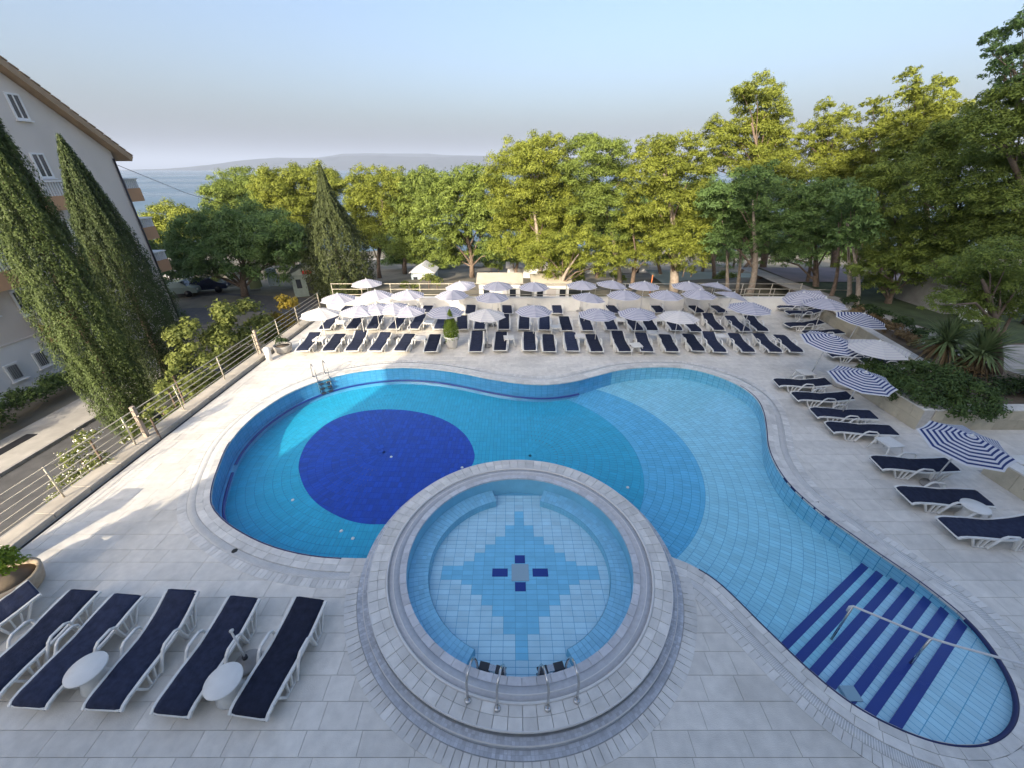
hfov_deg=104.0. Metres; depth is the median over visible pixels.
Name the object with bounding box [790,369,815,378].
square table
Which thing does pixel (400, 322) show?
sun lounger
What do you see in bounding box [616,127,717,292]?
pine tree
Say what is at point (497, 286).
parasol
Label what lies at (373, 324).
sun lounger
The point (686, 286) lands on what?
parasol
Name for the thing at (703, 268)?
pine tree
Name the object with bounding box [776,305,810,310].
sun lounger
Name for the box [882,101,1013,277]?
pine tree
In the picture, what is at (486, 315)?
parasol
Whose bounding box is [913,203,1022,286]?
tree
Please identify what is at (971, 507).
round table
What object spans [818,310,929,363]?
garden wall
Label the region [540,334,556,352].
sun lounger
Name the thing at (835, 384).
planter
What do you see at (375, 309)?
parasol
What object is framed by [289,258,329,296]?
kiosk
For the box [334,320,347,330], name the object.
square table
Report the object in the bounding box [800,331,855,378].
parasol
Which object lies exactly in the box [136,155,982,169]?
island hills
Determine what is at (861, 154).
pine tree
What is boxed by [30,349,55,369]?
window
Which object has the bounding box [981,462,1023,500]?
garden wall
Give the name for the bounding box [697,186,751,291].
pine tree
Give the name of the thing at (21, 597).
sun lounger
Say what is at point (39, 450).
path kerb
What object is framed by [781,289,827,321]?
parasol
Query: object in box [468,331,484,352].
sun lounger
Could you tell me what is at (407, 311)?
parasol
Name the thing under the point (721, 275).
shrub
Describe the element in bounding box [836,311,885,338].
parasol
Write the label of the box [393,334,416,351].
sun lounger
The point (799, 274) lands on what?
mauve paving
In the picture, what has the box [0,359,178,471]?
footpath
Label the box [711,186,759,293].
pine tree
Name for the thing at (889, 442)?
square table
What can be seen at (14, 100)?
window
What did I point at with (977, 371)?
shrub
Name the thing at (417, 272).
beach hut
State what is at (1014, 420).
garden wall
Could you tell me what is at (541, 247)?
tree
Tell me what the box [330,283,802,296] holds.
railing
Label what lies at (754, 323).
sun lounger
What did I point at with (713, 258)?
pine tree
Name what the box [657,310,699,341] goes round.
parasol
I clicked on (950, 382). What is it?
trailing shrub
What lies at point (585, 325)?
sun lounger
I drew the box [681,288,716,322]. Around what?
parasol
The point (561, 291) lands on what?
window
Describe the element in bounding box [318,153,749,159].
island hills
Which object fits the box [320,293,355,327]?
parasol
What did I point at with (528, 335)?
sun lounger
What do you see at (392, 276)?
ground
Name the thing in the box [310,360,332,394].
pool ladder
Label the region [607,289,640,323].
parasol
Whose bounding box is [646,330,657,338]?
square table
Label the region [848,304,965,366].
shrub
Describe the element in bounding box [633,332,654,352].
sun lounger
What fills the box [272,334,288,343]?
potted plant
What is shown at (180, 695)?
sun lounger
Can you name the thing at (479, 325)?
sun lounger
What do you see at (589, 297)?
parasol
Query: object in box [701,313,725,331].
sun lounger
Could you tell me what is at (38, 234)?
cypress tree
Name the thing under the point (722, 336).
square table
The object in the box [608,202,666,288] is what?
tree
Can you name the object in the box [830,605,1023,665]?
step handrail
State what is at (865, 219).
tree
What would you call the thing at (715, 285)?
parasol
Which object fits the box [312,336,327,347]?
square table
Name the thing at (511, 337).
square table
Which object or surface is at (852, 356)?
sun lounger
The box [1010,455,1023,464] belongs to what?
garden wall
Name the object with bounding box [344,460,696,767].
whirlpool
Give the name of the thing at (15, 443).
drain cover
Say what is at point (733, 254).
pine tree
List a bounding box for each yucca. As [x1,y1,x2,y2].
[908,315,982,368]
[947,325,1023,382]
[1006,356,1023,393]
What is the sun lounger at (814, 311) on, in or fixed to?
on the pool deck
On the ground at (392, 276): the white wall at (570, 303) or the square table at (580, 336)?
the white wall at (570, 303)
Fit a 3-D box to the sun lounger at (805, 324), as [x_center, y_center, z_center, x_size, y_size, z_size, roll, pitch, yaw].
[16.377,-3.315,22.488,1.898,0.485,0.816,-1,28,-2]
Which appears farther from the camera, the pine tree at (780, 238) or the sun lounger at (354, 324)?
the pine tree at (780, 238)
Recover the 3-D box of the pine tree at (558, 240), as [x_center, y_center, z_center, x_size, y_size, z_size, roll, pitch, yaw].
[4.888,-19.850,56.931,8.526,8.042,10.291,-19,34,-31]
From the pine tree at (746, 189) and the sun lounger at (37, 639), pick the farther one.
the pine tree at (746, 189)
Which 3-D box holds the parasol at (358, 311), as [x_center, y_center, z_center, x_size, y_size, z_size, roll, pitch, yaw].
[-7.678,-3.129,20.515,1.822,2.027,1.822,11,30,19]
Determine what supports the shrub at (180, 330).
on the ground at (392, 276)
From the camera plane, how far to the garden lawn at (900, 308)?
23.10 m
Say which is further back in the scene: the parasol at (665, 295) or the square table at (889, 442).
the parasol at (665, 295)
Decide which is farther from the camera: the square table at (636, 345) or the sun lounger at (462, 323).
the sun lounger at (462, 323)
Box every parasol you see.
[300,306,339,344]
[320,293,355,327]
[341,305,370,342]
[351,279,381,289]
[359,290,392,323]
[367,302,384,331]
[382,301,406,339]
[391,290,423,323]
[392,305,425,332]
[426,306,464,343]
[435,290,468,319]
[446,280,474,310]
[467,309,504,347]
[475,292,508,326]
[482,280,513,311]
[515,305,552,332]
[519,282,548,304]
[566,279,596,311]
[571,291,604,319]
[578,307,616,338]
[597,280,626,309]
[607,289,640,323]
[618,306,657,345]
[629,281,658,307]
[648,290,683,324]
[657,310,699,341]
[672,281,704,311]
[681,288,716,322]
[700,282,731,312]
[715,291,747,325]
[728,301,771,333]
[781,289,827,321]
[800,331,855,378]
[801,297,847,329]
[827,366,897,421]
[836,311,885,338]
[847,339,910,368]
[917,421,1017,487]
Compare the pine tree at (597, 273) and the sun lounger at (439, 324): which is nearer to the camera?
the sun lounger at (439, 324)
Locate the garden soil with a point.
(1018, 398)
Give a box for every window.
[3,92,34,121]
[3,361,29,383]
[8,289,43,317]
[28,152,57,179]
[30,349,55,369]
[57,219,74,244]
[295,279,301,288]
[510,290,515,295]
[559,290,565,295]
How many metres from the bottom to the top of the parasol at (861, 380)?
2.062 m
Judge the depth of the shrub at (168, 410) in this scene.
16.66 m
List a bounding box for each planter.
[0,557,45,598]
[272,341,291,353]
[444,334,457,348]
[831,377,849,389]
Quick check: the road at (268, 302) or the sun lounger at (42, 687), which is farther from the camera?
the road at (268, 302)
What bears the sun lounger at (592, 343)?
on the pool deck
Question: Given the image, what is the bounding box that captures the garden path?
[741,267,1023,374]
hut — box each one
[409,260,438,279]
[476,273,522,295]
[506,262,557,277]
[530,274,571,295]
[580,259,651,273]
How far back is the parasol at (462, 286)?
24.17 m
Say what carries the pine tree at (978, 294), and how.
on the garden soil
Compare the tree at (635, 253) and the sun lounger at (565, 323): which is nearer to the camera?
the sun lounger at (565, 323)
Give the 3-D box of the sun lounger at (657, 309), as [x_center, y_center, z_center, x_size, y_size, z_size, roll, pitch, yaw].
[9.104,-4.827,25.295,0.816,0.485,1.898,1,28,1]
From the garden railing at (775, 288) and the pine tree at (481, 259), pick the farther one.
the pine tree at (481, 259)
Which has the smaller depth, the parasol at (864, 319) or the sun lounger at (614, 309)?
the parasol at (864, 319)
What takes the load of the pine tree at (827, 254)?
on the ground at (392, 276)
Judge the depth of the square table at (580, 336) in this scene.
20.44 m
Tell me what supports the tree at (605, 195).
on the ground at (392, 276)
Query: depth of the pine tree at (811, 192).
25.70 m
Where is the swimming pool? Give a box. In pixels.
[210,368,1019,747]
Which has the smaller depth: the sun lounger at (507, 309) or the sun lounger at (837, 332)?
the sun lounger at (837, 332)
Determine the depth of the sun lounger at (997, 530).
9.64 m
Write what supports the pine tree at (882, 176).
on the ground at (392, 276)
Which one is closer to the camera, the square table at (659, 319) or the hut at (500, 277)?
the square table at (659, 319)
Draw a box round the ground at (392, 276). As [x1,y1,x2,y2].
[0,250,1019,615]
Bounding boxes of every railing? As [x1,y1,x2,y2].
[0,293,320,533]
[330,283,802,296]
[743,288,846,295]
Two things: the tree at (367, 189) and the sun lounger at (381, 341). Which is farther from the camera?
the tree at (367, 189)
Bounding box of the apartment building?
[0,55,180,401]
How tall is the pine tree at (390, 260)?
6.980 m
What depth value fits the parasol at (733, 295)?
22.28 m
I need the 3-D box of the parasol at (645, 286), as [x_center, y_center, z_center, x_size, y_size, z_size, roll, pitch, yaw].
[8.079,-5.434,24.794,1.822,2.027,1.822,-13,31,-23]
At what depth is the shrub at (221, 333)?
19.99 m
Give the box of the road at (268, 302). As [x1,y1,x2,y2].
[177,292,320,328]
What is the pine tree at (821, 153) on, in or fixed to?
on the ground at (392, 276)
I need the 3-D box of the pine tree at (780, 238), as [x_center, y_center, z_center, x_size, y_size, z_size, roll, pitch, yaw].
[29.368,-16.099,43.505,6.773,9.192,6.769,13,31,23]
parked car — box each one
[166,279,200,296]
[190,275,230,292]
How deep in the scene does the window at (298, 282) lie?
38.13 m
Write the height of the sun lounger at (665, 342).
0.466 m
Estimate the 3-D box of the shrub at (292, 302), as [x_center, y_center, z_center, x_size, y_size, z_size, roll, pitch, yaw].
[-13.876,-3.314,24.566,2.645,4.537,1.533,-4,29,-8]
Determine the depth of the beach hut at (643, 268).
49.70 m
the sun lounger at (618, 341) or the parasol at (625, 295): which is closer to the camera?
the sun lounger at (618, 341)
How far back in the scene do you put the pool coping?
9.00 m
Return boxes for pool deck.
[0,311,1023,767]
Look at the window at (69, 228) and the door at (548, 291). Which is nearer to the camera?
the window at (69, 228)
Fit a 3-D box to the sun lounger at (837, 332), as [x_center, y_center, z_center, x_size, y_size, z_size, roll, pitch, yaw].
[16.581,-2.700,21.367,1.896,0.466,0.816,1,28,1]
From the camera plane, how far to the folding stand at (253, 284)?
41.20 m
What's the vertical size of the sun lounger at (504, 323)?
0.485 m
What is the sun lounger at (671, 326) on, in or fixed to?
on the pool deck
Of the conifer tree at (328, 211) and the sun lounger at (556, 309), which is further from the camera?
the conifer tree at (328, 211)
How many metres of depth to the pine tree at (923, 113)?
23.19 m
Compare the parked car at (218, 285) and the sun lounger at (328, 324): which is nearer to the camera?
the sun lounger at (328, 324)
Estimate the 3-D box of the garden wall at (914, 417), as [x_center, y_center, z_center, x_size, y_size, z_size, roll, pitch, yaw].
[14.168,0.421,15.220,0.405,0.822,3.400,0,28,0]
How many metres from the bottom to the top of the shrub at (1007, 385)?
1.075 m
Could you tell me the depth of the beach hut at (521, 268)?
44.93 m
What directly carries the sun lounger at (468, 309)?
on the pool deck
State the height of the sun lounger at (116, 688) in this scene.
0.589 m
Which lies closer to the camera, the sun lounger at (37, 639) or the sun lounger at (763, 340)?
the sun lounger at (37, 639)
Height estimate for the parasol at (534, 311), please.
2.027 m
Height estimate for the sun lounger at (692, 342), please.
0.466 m
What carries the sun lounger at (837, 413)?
on the pool deck
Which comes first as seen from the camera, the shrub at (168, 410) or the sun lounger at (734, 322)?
the shrub at (168, 410)
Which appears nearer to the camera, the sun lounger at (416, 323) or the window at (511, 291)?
the sun lounger at (416, 323)
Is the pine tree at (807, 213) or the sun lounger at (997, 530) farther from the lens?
the pine tree at (807, 213)
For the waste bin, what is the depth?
18.73 m
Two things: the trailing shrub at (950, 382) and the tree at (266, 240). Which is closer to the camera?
the trailing shrub at (950, 382)
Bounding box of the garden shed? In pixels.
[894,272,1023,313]
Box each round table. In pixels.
[62,651,110,697]
[202,662,244,709]
[954,498,991,517]
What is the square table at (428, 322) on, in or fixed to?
on the pool deck
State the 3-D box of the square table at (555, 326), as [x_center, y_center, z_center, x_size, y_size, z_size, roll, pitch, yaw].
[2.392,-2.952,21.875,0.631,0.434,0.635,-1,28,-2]
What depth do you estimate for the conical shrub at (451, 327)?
19.61 m
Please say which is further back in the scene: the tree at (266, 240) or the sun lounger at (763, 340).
the tree at (266, 240)
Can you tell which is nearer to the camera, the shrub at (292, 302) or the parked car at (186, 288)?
the shrub at (292, 302)
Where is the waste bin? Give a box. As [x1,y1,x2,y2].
[263,347,272,360]
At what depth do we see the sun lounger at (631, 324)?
22.29 m
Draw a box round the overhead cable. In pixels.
[118,165,307,215]
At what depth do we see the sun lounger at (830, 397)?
15.18 m
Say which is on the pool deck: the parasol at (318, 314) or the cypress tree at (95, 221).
the parasol at (318, 314)
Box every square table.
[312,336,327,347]
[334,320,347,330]
[414,336,426,347]
[422,320,434,330]
[503,335,514,344]
[549,325,561,335]
[575,334,585,339]
[615,318,624,325]
[629,342,642,354]
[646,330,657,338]
[653,317,663,327]
[716,334,728,344]
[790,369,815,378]
[867,436,904,456]
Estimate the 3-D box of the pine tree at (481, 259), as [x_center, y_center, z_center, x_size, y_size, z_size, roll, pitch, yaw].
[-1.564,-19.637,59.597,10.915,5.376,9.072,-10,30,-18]
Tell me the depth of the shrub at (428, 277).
32.76 m
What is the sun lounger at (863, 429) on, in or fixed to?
on the pool deck
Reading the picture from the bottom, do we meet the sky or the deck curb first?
the deck curb
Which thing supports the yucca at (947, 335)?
on the garden soil
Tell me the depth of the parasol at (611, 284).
24.34 m
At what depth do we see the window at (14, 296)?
21.90 m
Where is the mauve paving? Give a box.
[759,267,900,281]
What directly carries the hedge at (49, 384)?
on the ground at (392, 276)
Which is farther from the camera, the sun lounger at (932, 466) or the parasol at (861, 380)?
the parasol at (861, 380)
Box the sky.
[0,0,1023,168]
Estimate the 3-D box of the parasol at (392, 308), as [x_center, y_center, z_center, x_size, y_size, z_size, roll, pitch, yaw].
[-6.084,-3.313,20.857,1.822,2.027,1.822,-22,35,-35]
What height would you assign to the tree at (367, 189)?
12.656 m
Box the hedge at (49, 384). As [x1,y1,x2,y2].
[0,345,137,428]
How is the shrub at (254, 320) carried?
on the ground at (392, 276)
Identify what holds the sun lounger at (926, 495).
on the pool deck
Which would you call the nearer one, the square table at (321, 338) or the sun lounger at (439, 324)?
the square table at (321, 338)
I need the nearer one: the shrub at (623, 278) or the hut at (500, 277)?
the hut at (500, 277)
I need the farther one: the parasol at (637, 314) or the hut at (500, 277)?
the hut at (500, 277)
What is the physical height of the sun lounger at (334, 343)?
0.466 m
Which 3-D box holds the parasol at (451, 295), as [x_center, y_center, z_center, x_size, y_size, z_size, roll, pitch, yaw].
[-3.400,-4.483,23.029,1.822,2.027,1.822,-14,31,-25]
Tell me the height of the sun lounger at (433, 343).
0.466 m
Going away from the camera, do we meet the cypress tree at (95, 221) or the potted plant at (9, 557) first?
the potted plant at (9, 557)
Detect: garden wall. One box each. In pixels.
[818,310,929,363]
[850,366,935,429]
[930,404,1023,429]
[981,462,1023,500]
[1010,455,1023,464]
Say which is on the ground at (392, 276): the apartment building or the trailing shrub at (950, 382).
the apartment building
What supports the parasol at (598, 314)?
on the pool deck
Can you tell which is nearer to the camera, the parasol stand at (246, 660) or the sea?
the parasol stand at (246, 660)
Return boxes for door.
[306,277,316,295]
[546,288,555,295]
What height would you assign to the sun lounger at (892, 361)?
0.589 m
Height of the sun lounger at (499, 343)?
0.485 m
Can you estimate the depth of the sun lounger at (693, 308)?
24.89 m
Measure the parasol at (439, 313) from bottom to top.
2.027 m
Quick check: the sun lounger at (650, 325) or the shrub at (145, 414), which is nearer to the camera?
the shrub at (145, 414)
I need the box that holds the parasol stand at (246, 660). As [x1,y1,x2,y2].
[229,629,261,675]
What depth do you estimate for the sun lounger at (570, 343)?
20.00 m
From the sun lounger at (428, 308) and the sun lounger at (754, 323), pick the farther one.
the sun lounger at (428, 308)
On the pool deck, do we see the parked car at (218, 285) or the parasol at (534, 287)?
the parasol at (534, 287)
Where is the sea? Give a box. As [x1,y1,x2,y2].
[119,169,1023,250]
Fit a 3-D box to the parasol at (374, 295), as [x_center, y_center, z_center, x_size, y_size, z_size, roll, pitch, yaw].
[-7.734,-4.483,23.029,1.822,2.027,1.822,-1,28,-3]
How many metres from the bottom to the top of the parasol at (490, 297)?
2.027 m
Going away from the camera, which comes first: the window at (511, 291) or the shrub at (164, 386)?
the shrub at (164, 386)
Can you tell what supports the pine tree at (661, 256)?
on the ground at (392, 276)
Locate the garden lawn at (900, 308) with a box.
[758,267,1023,342]
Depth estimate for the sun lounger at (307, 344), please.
20.01 m
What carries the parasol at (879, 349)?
on the pool deck
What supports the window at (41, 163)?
in the apartment building
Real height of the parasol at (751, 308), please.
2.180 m
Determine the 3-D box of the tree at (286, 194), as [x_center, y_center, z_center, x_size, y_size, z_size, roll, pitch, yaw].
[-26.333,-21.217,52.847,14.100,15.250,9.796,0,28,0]
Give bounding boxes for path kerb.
[0,379,157,476]
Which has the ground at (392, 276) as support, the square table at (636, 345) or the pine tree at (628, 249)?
the pine tree at (628, 249)
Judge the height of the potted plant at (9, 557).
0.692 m
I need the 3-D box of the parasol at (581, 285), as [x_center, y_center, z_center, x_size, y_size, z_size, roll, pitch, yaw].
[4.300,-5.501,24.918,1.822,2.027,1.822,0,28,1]
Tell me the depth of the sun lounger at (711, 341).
19.99 m
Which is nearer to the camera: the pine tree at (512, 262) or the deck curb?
the deck curb
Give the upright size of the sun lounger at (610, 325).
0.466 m
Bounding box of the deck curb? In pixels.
[0,320,314,553]
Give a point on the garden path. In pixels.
(779, 279)
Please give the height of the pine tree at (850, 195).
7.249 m
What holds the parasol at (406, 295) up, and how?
on the pool deck
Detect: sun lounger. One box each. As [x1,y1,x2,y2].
[0,580,41,634]
[0,589,101,698]
[7,593,144,710]
[81,589,199,712]
[149,595,260,719]
[227,596,326,721]
[295,332,321,351]
[318,315,340,330]
[321,334,346,351]
[340,303,355,312]
[344,330,367,351]
[345,317,365,329]
[365,315,384,329]
[368,332,392,351]
[387,317,408,329]
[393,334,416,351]
[407,314,426,329]
[421,303,434,312]
[423,334,441,352]
[433,319,445,329]
[455,315,469,329]
[464,304,477,314]
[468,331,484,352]
[473,321,487,329]
[492,331,508,350]
[497,314,510,329]
[500,304,513,314]
[517,314,530,330]
[521,335,536,350]
[522,331,537,351]
[537,316,551,330]
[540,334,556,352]
[550,304,563,314]
[557,316,573,331]
[562,332,579,351]
[578,315,593,331]
[584,334,603,352]
[601,319,618,330]
[603,304,619,314]
[610,331,631,352]
[623,318,643,331]
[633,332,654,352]
[639,319,658,331]
[649,303,664,312]
[657,334,679,352]
[662,321,683,331]
[680,322,702,332]
[680,333,705,351]
[685,303,704,313]
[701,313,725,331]
[701,331,727,352]
[708,303,727,313]
[723,316,751,332]
[726,333,755,352]
[742,315,769,332]
[751,333,783,352]
[772,334,804,352]
[772,375,831,392]
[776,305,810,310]
[783,319,824,330]
[784,308,824,318]
[790,388,854,408]
[800,327,845,336]
[809,404,878,422]
[824,418,900,443]
[825,352,873,363]
[856,357,898,364]
[869,452,961,481]
[894,481,995,513]
[935,511,1023,550]
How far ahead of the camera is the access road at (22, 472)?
16.42 m
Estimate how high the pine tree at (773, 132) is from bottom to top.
14.297 m
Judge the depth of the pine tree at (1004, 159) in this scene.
17.35 m
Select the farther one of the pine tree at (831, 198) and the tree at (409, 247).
the tree at (409, 247)
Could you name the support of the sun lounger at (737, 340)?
on the pool deck
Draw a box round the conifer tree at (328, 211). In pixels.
[298,163,378,303]
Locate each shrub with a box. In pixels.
[43,427,116,502]
[119,410,160,443]
[139,381,214,436]
[144,369,185,414]
[155,315,235,398]
[194,297,265,369]
[204,297,286,343]
[267,294,300,337]
[400,280,421,290]
[419,273,443,288]
[442,309,459,341]
[483,259,503,272]
[572,273,585,281]
[608,270,628,281]
[675,260,696,276]
[712,270,736,278]
[839,293,983,361]
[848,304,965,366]
[855,356,1012,422]
[946,363,986,378]
[973,373,1023,395]
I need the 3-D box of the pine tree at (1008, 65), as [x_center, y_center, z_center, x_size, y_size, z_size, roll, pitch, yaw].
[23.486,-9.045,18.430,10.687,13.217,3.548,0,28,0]
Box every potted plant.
[0,544,32,575]
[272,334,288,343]
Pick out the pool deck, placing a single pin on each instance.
(732, 707)
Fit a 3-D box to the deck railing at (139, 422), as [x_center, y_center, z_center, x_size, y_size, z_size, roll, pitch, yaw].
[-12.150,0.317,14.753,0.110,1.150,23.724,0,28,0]
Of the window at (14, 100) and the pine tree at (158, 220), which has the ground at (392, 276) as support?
the pine tree at (158, 220)
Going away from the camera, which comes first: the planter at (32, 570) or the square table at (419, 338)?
the planter at (32, 570)
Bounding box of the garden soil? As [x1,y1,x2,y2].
[758,268,1023,403]
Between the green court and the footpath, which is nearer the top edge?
the green court
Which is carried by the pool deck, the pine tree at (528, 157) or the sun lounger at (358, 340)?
the sun lounger at (358, 340)
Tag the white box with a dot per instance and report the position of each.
(972, 319)
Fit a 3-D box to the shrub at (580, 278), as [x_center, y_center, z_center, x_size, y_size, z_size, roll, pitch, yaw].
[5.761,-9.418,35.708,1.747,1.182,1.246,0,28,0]
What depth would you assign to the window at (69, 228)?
24.23 m
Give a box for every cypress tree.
[0,118,157,435]
[55,133,203,401]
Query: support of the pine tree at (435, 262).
on the ground at (392, 276)
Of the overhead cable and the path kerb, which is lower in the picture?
the path kerb
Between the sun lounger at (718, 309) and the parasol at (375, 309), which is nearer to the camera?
the parasol at (375, 309)
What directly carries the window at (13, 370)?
in the apartment building
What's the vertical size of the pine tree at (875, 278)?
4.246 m
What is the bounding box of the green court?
[646,270,750,284]
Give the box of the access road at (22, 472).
[0,359,240,536]
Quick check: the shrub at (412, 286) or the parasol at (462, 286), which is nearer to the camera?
the parasol at (462, 286)
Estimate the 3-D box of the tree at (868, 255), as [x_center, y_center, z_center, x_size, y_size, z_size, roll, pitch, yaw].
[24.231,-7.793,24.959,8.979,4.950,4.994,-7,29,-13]
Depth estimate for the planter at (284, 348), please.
19.53 m
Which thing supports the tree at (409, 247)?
on the ground at (392, 276)
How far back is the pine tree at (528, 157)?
30.50 m
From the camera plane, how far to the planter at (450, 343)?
19.96 m
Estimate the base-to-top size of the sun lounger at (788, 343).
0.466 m
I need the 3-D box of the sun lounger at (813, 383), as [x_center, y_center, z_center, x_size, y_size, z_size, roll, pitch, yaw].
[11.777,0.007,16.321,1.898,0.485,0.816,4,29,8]
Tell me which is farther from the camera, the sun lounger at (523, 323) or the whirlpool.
the sun lounger at (523, 323)
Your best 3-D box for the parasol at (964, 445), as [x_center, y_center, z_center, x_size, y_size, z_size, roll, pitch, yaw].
[11.923,2.125,10.830,1.803,2.018,1.788,9,29,15]
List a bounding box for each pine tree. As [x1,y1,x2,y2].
[137,196,213,257]
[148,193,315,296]
[376,236,435,269]
[409,160,509,277]
[413,245,467,268]
[467,234,516,266]
[477,128,592,273]
[486,195,548,272]
[510,232,579,262]
[553,182,641,277]
[591,219,644,257]
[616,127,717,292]
[618,193,694,273]
[682,180,721,278]
[686,231,721,271]
[690,158,796,295]
[697,68,806,278]
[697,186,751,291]
[700,234,751,268]
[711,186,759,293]
[741,206,815,272]
[758,173,876,286]
[775,95,879,266]
[778,181,823,281]
[818,201,887,261]
[819,186,862,295]
[820,182,879,302]
[827,95,911,269]
[830,241,933,303]
[842,130,949,290]
[873,65,976,216]
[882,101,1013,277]
[916,233,1023,374]
[938,77,1023,324]
[976,4,1023,103]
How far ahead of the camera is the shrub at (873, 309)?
20.57 m
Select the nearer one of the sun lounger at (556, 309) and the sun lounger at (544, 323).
the sun lounger at (544, 323)
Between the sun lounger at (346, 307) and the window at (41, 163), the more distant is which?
the sun lounger at (346, 307)
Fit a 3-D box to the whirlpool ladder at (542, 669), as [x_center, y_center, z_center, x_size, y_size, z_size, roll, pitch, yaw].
[0.754,5.019,6.766,0.610,1.180,0.735,-6,29,-11]
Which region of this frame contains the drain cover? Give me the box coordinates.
[0,434,36,454]
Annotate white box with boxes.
[959,305,986,321]
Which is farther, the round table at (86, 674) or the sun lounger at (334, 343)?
the sun lounger at (334, 343)
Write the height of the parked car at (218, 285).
1.449 m
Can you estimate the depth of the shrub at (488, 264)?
44.79 m
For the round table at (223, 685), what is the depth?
6.68 m
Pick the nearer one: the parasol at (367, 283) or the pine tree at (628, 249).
the parasol at (367, 283)
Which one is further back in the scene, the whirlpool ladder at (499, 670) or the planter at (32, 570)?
the planter at (32, 570)
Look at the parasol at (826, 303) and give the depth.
20.46 m
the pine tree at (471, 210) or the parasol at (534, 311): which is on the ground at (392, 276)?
the pine tree at (471, 210)
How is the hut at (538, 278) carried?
on the ground at (392, 276)
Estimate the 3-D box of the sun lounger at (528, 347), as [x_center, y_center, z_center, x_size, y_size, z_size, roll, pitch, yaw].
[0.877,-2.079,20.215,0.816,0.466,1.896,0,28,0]
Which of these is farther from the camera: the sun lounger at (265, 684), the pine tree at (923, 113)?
the pine tree at (923, 113)
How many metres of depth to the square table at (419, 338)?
20.20 m
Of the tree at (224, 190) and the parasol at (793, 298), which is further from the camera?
the tree at (224, 190)
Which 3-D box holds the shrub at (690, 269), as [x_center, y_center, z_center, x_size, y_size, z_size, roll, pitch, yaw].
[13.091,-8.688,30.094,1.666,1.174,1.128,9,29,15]
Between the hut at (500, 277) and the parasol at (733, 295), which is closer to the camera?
the parasol at (733, 295)
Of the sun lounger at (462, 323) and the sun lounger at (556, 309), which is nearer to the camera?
the sun lounger at (462, 323)
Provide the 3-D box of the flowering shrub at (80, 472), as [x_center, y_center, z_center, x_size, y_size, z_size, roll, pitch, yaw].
[-13.498,2.587,12.333,3.014,2.951,1.186,0,28,0]
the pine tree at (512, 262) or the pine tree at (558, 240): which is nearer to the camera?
the pine tree at (512, 262)
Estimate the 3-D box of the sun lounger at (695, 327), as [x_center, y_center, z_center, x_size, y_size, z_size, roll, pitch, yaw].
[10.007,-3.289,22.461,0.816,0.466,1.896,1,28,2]
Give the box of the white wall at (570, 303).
[326,296,803,310]
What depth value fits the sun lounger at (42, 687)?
7.26 m
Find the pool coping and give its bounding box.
[177,360,1023,767]
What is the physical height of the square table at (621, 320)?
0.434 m
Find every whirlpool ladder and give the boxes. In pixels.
[465,656,505,712]
[536,656,579,712]
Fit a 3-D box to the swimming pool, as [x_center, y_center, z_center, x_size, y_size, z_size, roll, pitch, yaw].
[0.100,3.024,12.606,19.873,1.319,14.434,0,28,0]
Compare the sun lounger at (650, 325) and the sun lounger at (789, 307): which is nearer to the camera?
the sun lounger at (650, 325)
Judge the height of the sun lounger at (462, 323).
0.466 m

